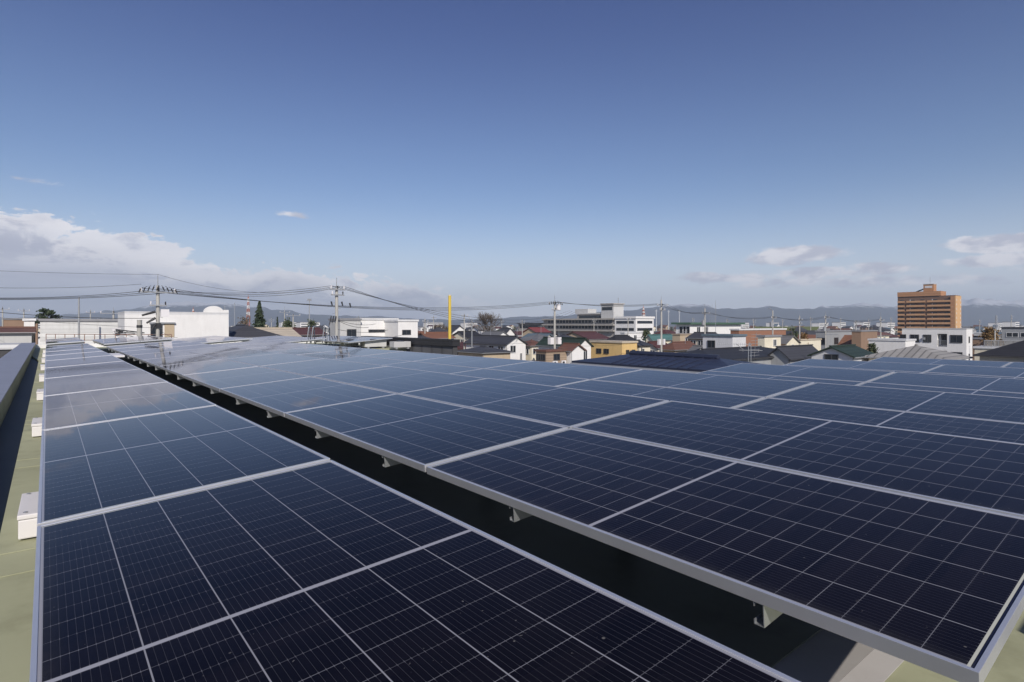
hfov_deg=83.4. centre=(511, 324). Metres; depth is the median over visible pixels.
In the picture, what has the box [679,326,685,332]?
window
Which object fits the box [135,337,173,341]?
solar panel
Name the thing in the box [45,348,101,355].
solar panel
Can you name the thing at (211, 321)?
white building
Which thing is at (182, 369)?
solar panel
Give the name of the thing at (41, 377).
ballast block
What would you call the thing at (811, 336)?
distant house
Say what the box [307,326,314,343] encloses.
ladder rail
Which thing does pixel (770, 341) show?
house
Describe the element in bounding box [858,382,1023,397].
solar panel
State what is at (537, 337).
house
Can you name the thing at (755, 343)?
television aerial
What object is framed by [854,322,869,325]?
distant block
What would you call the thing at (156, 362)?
solar panel
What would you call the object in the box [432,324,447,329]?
bare tree
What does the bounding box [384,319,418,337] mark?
office building
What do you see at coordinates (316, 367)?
solar panel
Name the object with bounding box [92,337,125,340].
solar panel
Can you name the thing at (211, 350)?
solar panel
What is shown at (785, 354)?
house
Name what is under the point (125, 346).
solar panel
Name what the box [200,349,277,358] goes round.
solar panel
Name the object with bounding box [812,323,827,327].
distant block
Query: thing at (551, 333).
house
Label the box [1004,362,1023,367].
solar panel
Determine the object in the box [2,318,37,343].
building
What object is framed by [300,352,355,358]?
solar panel
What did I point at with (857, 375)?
solar panel
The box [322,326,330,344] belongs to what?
ladder rail
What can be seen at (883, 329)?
distant house
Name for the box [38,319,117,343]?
white building
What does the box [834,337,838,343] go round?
window
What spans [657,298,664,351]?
utility pole
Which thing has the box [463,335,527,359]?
house
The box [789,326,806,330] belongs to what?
distant house
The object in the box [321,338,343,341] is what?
solar panel
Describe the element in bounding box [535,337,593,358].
house
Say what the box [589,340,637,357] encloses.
shop house
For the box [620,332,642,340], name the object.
house
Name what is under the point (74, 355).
solar panel
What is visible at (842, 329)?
distant house
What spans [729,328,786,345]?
building
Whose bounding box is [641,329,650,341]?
tree
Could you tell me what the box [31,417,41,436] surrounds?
ballast block
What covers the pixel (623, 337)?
house
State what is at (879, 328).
utility pole
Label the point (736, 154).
sky
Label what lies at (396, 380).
solar panel
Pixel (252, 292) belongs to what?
power cable
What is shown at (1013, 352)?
house
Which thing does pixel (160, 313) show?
utility pole
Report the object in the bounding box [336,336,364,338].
solar panel
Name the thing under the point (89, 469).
solar panel
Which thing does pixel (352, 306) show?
power cable
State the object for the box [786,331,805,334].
distant house
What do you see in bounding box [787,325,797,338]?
tree
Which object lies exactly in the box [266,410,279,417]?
mounting rail
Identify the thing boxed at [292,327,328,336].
house
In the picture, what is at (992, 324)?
distant block
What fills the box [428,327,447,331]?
house
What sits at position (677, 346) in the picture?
house
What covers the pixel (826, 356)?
window
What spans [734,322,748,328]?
distant block
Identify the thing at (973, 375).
solar panel
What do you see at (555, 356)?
window
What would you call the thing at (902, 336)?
window
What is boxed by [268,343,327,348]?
solar panel
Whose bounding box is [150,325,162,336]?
window
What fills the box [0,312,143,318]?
power cable
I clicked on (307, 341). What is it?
mounting rail
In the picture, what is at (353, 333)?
window
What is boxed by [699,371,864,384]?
solar panel
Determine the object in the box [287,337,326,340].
solar panel
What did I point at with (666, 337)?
house
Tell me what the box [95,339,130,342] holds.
solar panel
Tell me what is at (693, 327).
building
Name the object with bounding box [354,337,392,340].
solar panel
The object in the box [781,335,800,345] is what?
house
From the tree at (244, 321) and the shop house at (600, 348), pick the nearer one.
the shop house at (600, 348)
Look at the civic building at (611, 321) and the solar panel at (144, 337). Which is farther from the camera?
the civic building at (611, 321)
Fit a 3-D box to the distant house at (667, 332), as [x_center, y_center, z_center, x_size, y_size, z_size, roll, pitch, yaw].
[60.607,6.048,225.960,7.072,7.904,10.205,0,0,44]
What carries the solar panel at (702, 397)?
on the mounting rail
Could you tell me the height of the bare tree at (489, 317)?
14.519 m
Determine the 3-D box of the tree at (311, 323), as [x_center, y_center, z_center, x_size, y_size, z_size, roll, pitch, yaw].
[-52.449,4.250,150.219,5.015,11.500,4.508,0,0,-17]
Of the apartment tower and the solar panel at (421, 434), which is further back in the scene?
the apartment tower
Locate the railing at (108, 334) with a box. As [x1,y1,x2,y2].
[55,334,171,342]
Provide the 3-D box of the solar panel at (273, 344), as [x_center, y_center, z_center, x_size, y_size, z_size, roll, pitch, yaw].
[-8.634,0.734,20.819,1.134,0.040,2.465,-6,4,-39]
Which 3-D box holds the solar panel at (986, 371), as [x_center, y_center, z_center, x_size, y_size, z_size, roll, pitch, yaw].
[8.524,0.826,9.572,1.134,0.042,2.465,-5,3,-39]
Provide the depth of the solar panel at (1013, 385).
7.68 m
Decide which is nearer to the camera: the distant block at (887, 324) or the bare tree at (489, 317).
the bare tree at (489, 317)
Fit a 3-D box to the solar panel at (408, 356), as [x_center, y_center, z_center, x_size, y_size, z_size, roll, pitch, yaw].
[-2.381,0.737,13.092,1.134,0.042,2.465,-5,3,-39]
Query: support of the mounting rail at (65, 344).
on the factory building at (796, 649)
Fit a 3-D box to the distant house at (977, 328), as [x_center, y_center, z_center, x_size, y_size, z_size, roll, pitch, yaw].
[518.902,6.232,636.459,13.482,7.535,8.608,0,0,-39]
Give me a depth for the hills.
5016.31 m
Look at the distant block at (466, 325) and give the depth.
1005.89 m
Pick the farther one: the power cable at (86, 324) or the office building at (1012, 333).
the office building at (1012, 333)
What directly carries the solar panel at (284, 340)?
on the mounting rail
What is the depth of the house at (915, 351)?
63.42 m
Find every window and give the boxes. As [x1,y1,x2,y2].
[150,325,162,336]
[347,329,355,335]
[368,329,384,331]
[402,330,410,334]
[510,345,515,352]
[540,354,544,360]
[553,354,559,359]
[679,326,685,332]
[683,326,689,332]
[707,340,714,347]
[824,354,837,359]
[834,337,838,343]
[900,334,905,338]
[910,334,918,341]
[923,335,930,341]
[941,334,946,344]
[950,335,962,342]
[1006,332,1018,336]
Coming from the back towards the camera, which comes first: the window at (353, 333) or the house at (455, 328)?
the house at (455, 328)
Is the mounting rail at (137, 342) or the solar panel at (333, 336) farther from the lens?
the solar panel at (333, 336)
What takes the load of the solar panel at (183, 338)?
on the mounting rail
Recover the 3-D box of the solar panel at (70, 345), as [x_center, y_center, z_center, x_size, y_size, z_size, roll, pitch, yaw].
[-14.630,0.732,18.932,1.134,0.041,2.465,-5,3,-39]
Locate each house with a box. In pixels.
[0,326,36,342]
[229,324,281,337]
[254,327,301,336]
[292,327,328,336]
[418,332,455,338]
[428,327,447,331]
[446,325,465,333]
[452,331,480,341]
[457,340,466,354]
[457,345,513,358]
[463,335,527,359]
[472,326,495,333]
[481,331,507,334]
[499,328,515,335]
[514,331,521,335]
[520,333,553,338]
[521,327,549,335]
[521,333,547,341]
[526,339,537,360]
[534,332,558,335]
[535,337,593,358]
[535,349,566,362]
[556,334,571,336]
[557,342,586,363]
[566,331,609,342]
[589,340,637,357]
[606,334,635,340]
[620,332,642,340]
[624,339,653,350]
[644,334,671,343]
[647,341,667,351]
[654,330,675,333]
[662,341,695,352]
[672,333,691,340]
[677,346,774,364]
[685,332,716,344]
[687,345,702,350]
[701,334,746,347]
[756,335,781,347]
[768,344,817,364]
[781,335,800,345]
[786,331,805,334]
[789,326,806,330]
[798,335,815,338]
[805,330,815,334]
[807,344,874,360]
[833,328,851,329]
[837,335,851,344]
[859,325,867,329]
[864,344,972,360]
[870,326,891,332]
[877,331,889,337]
[883,332,899,337]
[884,327,894,334]
[972,340,1023,361]
[975,326,985,331]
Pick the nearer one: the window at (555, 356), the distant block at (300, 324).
the window at (555, 356)
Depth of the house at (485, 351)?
86.20 m
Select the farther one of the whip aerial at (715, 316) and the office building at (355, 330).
the whip aerial at (715, 316)
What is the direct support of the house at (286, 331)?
on the ground at (749, 326)
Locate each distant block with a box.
[296,322,319,326]
[423,322,442,327]
[461,323,476,327]
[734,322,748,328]
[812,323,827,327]
[832,322,845,327]
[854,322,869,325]
[876,322,894,327]
[988,323,1001,329]
[1002,322,1018,326]
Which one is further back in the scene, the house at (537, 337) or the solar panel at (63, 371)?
the house at (537, 337)
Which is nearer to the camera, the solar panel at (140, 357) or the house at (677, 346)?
the solar panel at (140, 357)
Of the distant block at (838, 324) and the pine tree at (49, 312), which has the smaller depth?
the pine tree at (49, 312)
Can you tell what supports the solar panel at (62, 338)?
on the mounting rail
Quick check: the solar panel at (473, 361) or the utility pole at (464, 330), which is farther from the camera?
the utility pole at (464, 330)
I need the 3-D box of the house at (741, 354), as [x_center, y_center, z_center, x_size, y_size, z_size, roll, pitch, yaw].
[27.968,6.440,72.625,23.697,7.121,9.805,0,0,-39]
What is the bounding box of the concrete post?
[136,320,142,335]
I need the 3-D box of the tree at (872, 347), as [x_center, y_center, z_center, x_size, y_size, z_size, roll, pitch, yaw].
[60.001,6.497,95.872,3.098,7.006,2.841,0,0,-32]
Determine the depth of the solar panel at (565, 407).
5.01 m
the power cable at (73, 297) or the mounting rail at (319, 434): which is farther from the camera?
the power cable at (73, 297)
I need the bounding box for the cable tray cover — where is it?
[109,353,124,356]
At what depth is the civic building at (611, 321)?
265.33 m
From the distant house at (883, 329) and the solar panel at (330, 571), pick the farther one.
the distant house at (883, 329)
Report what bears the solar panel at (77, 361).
on the mounting rail
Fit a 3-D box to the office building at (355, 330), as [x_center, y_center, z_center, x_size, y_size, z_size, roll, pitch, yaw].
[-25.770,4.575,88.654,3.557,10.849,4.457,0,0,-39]
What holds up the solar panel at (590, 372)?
on the mounting rail
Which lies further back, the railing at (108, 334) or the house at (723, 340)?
the house at (723, 340)
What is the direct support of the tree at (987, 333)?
on the ground at (749, 326)
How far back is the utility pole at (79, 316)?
62.47 m
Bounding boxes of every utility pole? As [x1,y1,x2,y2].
[78,297,79,338]
[100,307,117,318]
[138,278,177,336]
[329,278,350,335]
[464,314,467,348]
[548,297,562,348]
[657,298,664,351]
[702,309,707,333]
[768,308,776,334]
[823,312,828,347]
[878,314,883,337]
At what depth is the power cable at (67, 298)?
44.25 m
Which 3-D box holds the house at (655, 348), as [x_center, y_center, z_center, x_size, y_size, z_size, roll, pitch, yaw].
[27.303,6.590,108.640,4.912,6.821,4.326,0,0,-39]
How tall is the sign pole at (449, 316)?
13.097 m
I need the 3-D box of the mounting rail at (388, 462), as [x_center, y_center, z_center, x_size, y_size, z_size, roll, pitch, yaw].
[0.046,0.922,4.398,2.275,0.518,0.120,0,0,-39]
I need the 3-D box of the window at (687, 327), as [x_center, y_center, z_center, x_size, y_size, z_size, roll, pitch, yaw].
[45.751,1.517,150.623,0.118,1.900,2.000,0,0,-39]
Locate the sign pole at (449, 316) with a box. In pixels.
[448,295,450,338]
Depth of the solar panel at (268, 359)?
10.95 m
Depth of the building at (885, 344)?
99.97 m
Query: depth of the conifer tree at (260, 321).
124.56 m
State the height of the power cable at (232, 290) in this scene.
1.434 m
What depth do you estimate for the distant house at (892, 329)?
516.36 m
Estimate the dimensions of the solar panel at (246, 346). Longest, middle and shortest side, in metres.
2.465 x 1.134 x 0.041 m
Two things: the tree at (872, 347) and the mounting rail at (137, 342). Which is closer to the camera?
the mounting rail at (137, 342)
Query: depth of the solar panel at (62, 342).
21.36 m
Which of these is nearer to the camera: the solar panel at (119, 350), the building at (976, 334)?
the solar panel at (119, 350)
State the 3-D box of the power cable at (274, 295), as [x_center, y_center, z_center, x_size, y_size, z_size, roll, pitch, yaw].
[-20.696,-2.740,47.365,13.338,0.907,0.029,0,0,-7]
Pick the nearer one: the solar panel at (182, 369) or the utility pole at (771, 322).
the solar panel at (182, 369)
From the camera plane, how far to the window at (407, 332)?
88.81 m
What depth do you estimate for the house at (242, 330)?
69.07 m
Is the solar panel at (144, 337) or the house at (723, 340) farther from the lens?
the house at (723, 340)
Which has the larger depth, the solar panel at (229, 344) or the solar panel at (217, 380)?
the solar panel at (229, 344)
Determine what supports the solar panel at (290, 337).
on the mounting rail
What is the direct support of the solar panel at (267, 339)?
on the mounting rail
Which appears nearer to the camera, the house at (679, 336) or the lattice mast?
the house at (679, 336)
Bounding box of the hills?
[0,298,1023,325]
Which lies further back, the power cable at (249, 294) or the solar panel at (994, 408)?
the power cable at (249, 294)
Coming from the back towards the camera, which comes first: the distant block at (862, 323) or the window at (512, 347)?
the distant block at (862, 323)
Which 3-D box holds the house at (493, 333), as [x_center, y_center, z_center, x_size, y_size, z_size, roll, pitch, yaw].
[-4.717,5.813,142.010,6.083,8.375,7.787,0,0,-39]
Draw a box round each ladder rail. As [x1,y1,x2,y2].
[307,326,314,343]
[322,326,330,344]
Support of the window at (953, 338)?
in the apartment building at (956, 340)
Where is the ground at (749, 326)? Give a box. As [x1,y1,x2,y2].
[229,326,1000,334]
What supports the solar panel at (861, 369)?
on the mounting rail
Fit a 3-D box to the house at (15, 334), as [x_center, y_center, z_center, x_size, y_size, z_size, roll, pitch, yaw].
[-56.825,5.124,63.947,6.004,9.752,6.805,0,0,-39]
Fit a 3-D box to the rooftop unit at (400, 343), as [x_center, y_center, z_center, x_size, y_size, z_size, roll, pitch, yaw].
[-5.341,0.978,27.463,0.880,0.405,0.480,0,0,-39]
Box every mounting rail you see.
[46,342,83,345]
[103,340,171,345]
[204,340,248,343]
[235,398,246,404]
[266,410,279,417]
[291,339,321,343]
[315,429,330,437]
[382,456,399,466]
[509,506,531,521]
[753,601,781,627]
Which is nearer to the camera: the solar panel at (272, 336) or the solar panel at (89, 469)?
the solar panel at (89, 469)
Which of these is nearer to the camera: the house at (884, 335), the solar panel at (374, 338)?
the solar panel at (374, 338)
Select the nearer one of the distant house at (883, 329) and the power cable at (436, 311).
the power cable at (436, 311)
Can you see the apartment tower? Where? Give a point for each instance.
(929, 306)
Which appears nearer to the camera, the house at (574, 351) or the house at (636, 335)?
the house at (574, 351)
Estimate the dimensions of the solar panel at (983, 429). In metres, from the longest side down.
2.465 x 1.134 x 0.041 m
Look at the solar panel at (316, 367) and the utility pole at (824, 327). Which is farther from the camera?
the utility pole at (824, 327)
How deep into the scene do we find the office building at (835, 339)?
129.56 m
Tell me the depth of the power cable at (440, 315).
64.05 m
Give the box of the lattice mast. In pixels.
[246,297,249,325]
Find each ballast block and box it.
[17,491,38,538]
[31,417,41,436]
[36,389,43,399]
[39,373,43,381]
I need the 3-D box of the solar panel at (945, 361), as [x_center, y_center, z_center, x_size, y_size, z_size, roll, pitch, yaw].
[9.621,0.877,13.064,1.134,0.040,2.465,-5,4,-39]
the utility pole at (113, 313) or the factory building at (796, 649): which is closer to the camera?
the factory building at (796, 649)
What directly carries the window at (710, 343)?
in the house at (723, 340)
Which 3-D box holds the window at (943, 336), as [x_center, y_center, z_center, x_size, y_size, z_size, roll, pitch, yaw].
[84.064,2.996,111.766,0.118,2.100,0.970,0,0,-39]
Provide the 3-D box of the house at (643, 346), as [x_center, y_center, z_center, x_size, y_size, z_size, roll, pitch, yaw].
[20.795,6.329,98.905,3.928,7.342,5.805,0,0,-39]
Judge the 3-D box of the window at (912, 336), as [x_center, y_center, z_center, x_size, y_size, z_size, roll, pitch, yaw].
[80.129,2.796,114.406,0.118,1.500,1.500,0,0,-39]
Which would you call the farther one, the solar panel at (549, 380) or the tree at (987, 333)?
the tree at (987, 333)
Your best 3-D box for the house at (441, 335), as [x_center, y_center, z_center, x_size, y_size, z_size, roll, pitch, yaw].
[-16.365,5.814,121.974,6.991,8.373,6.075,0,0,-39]
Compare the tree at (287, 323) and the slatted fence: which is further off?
the tree at (287, 323)
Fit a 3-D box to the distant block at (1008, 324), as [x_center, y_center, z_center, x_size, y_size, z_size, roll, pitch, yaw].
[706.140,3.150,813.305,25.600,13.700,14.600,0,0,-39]
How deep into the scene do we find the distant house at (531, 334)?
131.02 m
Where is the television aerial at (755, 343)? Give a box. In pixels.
[717,333,762,361]
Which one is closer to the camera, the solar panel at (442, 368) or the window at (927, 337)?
the solar panel at (442, 368)
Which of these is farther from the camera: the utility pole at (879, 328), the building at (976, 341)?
the building at (976, 341)
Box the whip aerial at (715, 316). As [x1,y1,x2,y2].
[713,300,715,331]
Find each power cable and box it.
[0,293,161,299]
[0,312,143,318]
[8,318,148,327]
[19,291,157,298]
[33,291,138,297]
[142,290,543,307]
[144,286,326,292]
[158,274,335,291]
[160,291,552,308]
[164,286,335,294]
[176,286,342,295]
[181,292,553,309]
[333,286,569,319]
[339,286,567,322]
[347,287,572,325]
[563,302,652,306]
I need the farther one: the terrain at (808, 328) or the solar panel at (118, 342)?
the terrain at (808, 328)
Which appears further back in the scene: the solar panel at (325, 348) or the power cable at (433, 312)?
the power cable at (433, 312)
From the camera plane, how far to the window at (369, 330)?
90.50 m
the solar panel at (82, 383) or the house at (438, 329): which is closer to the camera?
the solar panel at (82, 383)
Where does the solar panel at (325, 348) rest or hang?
on the mounting rail
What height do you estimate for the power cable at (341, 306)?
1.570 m
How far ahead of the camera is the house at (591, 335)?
146.06 m
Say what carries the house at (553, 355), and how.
on the ground at (749, 326)
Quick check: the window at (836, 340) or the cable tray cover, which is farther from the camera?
the window at (836, 340)
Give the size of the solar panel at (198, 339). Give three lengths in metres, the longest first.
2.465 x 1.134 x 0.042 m
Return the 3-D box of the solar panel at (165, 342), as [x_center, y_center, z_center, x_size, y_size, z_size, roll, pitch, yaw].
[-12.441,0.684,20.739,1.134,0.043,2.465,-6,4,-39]
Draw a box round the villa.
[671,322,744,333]
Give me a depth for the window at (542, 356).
80.47 m
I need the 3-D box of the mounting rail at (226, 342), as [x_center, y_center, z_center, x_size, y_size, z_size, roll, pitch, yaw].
[-12.498,0.917,24.684,2.275,0.527,0.120,0,0,-39]
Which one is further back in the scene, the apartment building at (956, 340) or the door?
the apartment building at (956, 340)
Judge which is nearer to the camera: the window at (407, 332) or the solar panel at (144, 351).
the solar panel at (144, 351)
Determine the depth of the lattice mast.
299.46 m
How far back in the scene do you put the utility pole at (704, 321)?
99.92 m
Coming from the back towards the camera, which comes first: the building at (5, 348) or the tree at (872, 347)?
the tree at (872, 347)
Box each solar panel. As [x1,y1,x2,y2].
[29,460,799,681]
[37,405,329,525]
[42,382,215,429]
[43,369,167,395]
[44,361,139,378]
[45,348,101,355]
[45,351,110,360]
[45,355,122,367]
[46,337,78,340]
[46,339,79,341]
[46,339,84,344]
[46,343,89,348]
[46,345,95,351]
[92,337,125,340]
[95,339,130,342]
[99,340,139,344]
[106,343,151,349]
[113,345,163,352]
[120,348,178,356]
[122,336,151,338]
[127,336,159,339]
[130,350,194,360]
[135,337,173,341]
[142,354,219,367]
[145,340,187,344]
[154,342,203,347]
[159,359,257,376]
[167,344,221,350]
[172,338,197,340]
[173,338,210,340]
[181,346,244,353]
[183,366,310,391]
[188,340,223,342]
[191,336,222,337]
[200,336,234,338]
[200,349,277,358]
[211,337,252,341]
[212,343,246,345]
[220,377,395,416]
[226,353,323,366]
[229,345,265,348]
[235,340,275,344]
[248,342,298,346]
[248,347,284,350]
[249,338,281,340]
[257,336,288,337]
[260,358,384,376]
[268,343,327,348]
[270,349,318,354]
[271,339,300,341]
[273,336,303,338]
[284,394,567,471]
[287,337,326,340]
[297,345,355,351]
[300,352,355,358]
[313,366,485,393]
[320,336,346,337]
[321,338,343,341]
[324,348,400,355]
[328,339,370,342]
[335,356,409,364]
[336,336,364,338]
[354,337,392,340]
[365,351,456,360]
[385,361,481,373]
[400,378,668,428]
[415,355,530,368]
[427,428,1023,681]
[451,369,588,385]
[485,361,642,379]
[557,380,764,407]
[572,401,1023,517]
[592,369,813,397]
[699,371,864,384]
[708,363,894,381]
[735,398,1023,443]
[768,382,1023,423]
[785,359,941,372]
[788,365,922,372]
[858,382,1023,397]
[869,372,1023,392]
[870,357,1011,366]
[924,372,1023,378]
[926,365,1023,377]
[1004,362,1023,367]
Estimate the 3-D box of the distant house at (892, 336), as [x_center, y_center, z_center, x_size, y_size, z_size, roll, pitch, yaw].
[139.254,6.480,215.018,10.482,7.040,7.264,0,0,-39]
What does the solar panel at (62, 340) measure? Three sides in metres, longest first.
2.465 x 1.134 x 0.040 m
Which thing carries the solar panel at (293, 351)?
on the mounting rail
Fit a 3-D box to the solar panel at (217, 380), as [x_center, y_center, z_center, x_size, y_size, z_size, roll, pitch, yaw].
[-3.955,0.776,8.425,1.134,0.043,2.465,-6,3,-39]
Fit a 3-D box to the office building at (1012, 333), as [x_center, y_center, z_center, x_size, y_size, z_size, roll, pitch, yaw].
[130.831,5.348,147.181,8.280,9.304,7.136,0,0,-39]
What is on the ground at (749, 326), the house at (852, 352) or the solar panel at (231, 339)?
the house at (852, 352)
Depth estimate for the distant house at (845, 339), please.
131.68 m
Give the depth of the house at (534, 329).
173.42 m
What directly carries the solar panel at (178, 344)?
on the mounting rail
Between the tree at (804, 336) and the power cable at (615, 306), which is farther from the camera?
the tree at (804, 336)
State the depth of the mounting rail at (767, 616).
1.74 m
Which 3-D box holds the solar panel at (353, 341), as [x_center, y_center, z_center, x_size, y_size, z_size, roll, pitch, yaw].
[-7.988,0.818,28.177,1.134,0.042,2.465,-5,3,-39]
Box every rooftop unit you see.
[341,339,358,347]
[361,339,385,347]
[390,340,410,348]
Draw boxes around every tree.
[33,308,62,323]
[237,314,250,325]
[251,301,267,326]
[282,317,294,326]
[306,318,317,326]
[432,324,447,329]
[468,311,503,331]
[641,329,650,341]
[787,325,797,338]
[800,332,808,343]
[867,342,879,352]
[974,326,1005,349]
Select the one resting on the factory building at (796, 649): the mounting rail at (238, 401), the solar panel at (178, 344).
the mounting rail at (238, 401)
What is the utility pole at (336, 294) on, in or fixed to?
on the ground at (749, 326)
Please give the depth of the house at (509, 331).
176.56 m
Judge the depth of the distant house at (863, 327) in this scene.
684.11 m
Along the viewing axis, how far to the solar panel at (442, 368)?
10.45 m
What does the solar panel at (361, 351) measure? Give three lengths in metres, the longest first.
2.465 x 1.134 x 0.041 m
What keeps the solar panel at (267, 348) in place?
on the mounting rail
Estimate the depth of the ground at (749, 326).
2487.79 m
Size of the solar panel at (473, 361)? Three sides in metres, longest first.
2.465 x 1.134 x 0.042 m
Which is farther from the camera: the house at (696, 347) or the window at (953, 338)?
the window at (953, 338)
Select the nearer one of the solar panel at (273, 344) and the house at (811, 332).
the solar panel at (273, 344)
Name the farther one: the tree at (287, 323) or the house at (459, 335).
the house at (459, 335)
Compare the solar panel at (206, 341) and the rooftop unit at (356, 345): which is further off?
the rooftop unit at (356, 345)
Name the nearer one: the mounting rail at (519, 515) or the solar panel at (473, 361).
the mounting rail at (519, 515)
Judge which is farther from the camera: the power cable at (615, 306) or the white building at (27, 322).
the power cable at (615, 306)
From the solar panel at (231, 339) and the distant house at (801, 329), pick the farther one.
the distant house at (801, 329)
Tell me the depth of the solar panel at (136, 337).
27.46 m
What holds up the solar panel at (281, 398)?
on the mounting rail at (238, 401)
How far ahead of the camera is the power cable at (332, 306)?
55.67 m
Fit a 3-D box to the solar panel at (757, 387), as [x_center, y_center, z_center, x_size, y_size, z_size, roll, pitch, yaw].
[2.309,0.737,7.297,1.134,0.040,2.465,-5,3,-39]
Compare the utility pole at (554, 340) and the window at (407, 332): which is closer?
the utility pole at (554, 340)
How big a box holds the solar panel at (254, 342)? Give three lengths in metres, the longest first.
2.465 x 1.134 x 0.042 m
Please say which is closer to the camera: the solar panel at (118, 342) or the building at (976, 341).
the solar panel at (118, 342)
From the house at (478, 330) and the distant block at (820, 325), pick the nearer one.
the house at (478, 330)
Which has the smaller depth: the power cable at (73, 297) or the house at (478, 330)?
the power cable at (73, 297)
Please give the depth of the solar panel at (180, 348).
16.83 m
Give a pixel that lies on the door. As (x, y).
(168, 328)
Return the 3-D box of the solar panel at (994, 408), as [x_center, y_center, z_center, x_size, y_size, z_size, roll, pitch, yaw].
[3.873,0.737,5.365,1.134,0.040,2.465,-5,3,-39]
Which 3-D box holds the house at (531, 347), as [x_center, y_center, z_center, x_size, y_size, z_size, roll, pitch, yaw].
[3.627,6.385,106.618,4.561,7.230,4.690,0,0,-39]
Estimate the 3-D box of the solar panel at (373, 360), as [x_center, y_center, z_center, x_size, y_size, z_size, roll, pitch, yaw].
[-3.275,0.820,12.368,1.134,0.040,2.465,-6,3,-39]
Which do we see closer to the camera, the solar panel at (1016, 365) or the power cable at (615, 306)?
the solar panel at (1016, 365)
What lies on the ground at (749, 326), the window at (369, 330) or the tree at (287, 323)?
the tree at (287, 323)
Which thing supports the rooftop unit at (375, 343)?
on the factory building at (796, 649)
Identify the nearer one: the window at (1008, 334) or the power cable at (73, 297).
the power cable at (73, 297)
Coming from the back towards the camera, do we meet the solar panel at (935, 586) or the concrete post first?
the concrete post
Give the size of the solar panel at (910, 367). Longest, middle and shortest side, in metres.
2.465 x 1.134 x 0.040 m
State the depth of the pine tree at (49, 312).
94.51 m
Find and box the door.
[164,324,173,336]
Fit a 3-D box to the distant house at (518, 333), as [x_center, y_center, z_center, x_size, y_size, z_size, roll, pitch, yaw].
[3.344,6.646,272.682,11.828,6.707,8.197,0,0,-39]
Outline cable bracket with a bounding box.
[111,328,144,337]
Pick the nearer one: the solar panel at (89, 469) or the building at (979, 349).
the solar panel at (89, 469)
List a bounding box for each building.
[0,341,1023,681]
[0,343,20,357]
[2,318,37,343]
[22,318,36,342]
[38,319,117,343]
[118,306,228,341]
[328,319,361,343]
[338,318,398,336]
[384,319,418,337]
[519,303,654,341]
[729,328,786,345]
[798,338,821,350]
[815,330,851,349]
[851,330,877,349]
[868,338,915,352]
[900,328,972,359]
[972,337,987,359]
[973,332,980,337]
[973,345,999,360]
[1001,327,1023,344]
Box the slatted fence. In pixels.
[984,340,1022,346]
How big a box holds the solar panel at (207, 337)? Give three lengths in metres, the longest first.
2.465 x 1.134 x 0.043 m
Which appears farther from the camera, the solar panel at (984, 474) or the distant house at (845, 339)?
the distant house at (845, 339)
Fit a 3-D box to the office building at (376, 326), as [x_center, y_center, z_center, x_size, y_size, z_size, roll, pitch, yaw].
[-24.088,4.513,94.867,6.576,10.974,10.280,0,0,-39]
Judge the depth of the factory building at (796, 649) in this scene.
2.74 m
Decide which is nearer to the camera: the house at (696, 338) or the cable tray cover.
the cable tray cover
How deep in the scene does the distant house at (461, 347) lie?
121.95 m
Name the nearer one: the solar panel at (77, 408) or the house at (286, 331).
the solar panel at (77, 408)
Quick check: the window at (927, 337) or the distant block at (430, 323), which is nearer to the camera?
the window at (927, 337)
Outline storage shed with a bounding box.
[361,336,459,354]
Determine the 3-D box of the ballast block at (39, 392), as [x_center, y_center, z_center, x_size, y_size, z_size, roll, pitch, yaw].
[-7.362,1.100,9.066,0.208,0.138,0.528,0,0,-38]
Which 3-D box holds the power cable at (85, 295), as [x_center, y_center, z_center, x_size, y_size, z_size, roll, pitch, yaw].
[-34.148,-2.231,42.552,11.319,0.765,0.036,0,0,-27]
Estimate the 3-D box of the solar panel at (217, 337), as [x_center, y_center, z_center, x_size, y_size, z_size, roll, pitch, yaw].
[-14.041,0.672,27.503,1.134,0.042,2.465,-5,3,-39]
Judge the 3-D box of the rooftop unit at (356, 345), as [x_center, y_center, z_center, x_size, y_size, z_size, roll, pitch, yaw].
[-8.078,0.964,28.613,0.720,0.432,0.480,0,0,-39]
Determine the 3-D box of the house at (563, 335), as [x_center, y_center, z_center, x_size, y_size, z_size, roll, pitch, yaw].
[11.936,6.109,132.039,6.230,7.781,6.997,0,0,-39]
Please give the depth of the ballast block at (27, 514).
3.15 m
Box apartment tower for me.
[897,284,960,337]
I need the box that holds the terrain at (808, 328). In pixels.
[754,327,818,330]
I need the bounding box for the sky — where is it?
[0,0,1023,319]

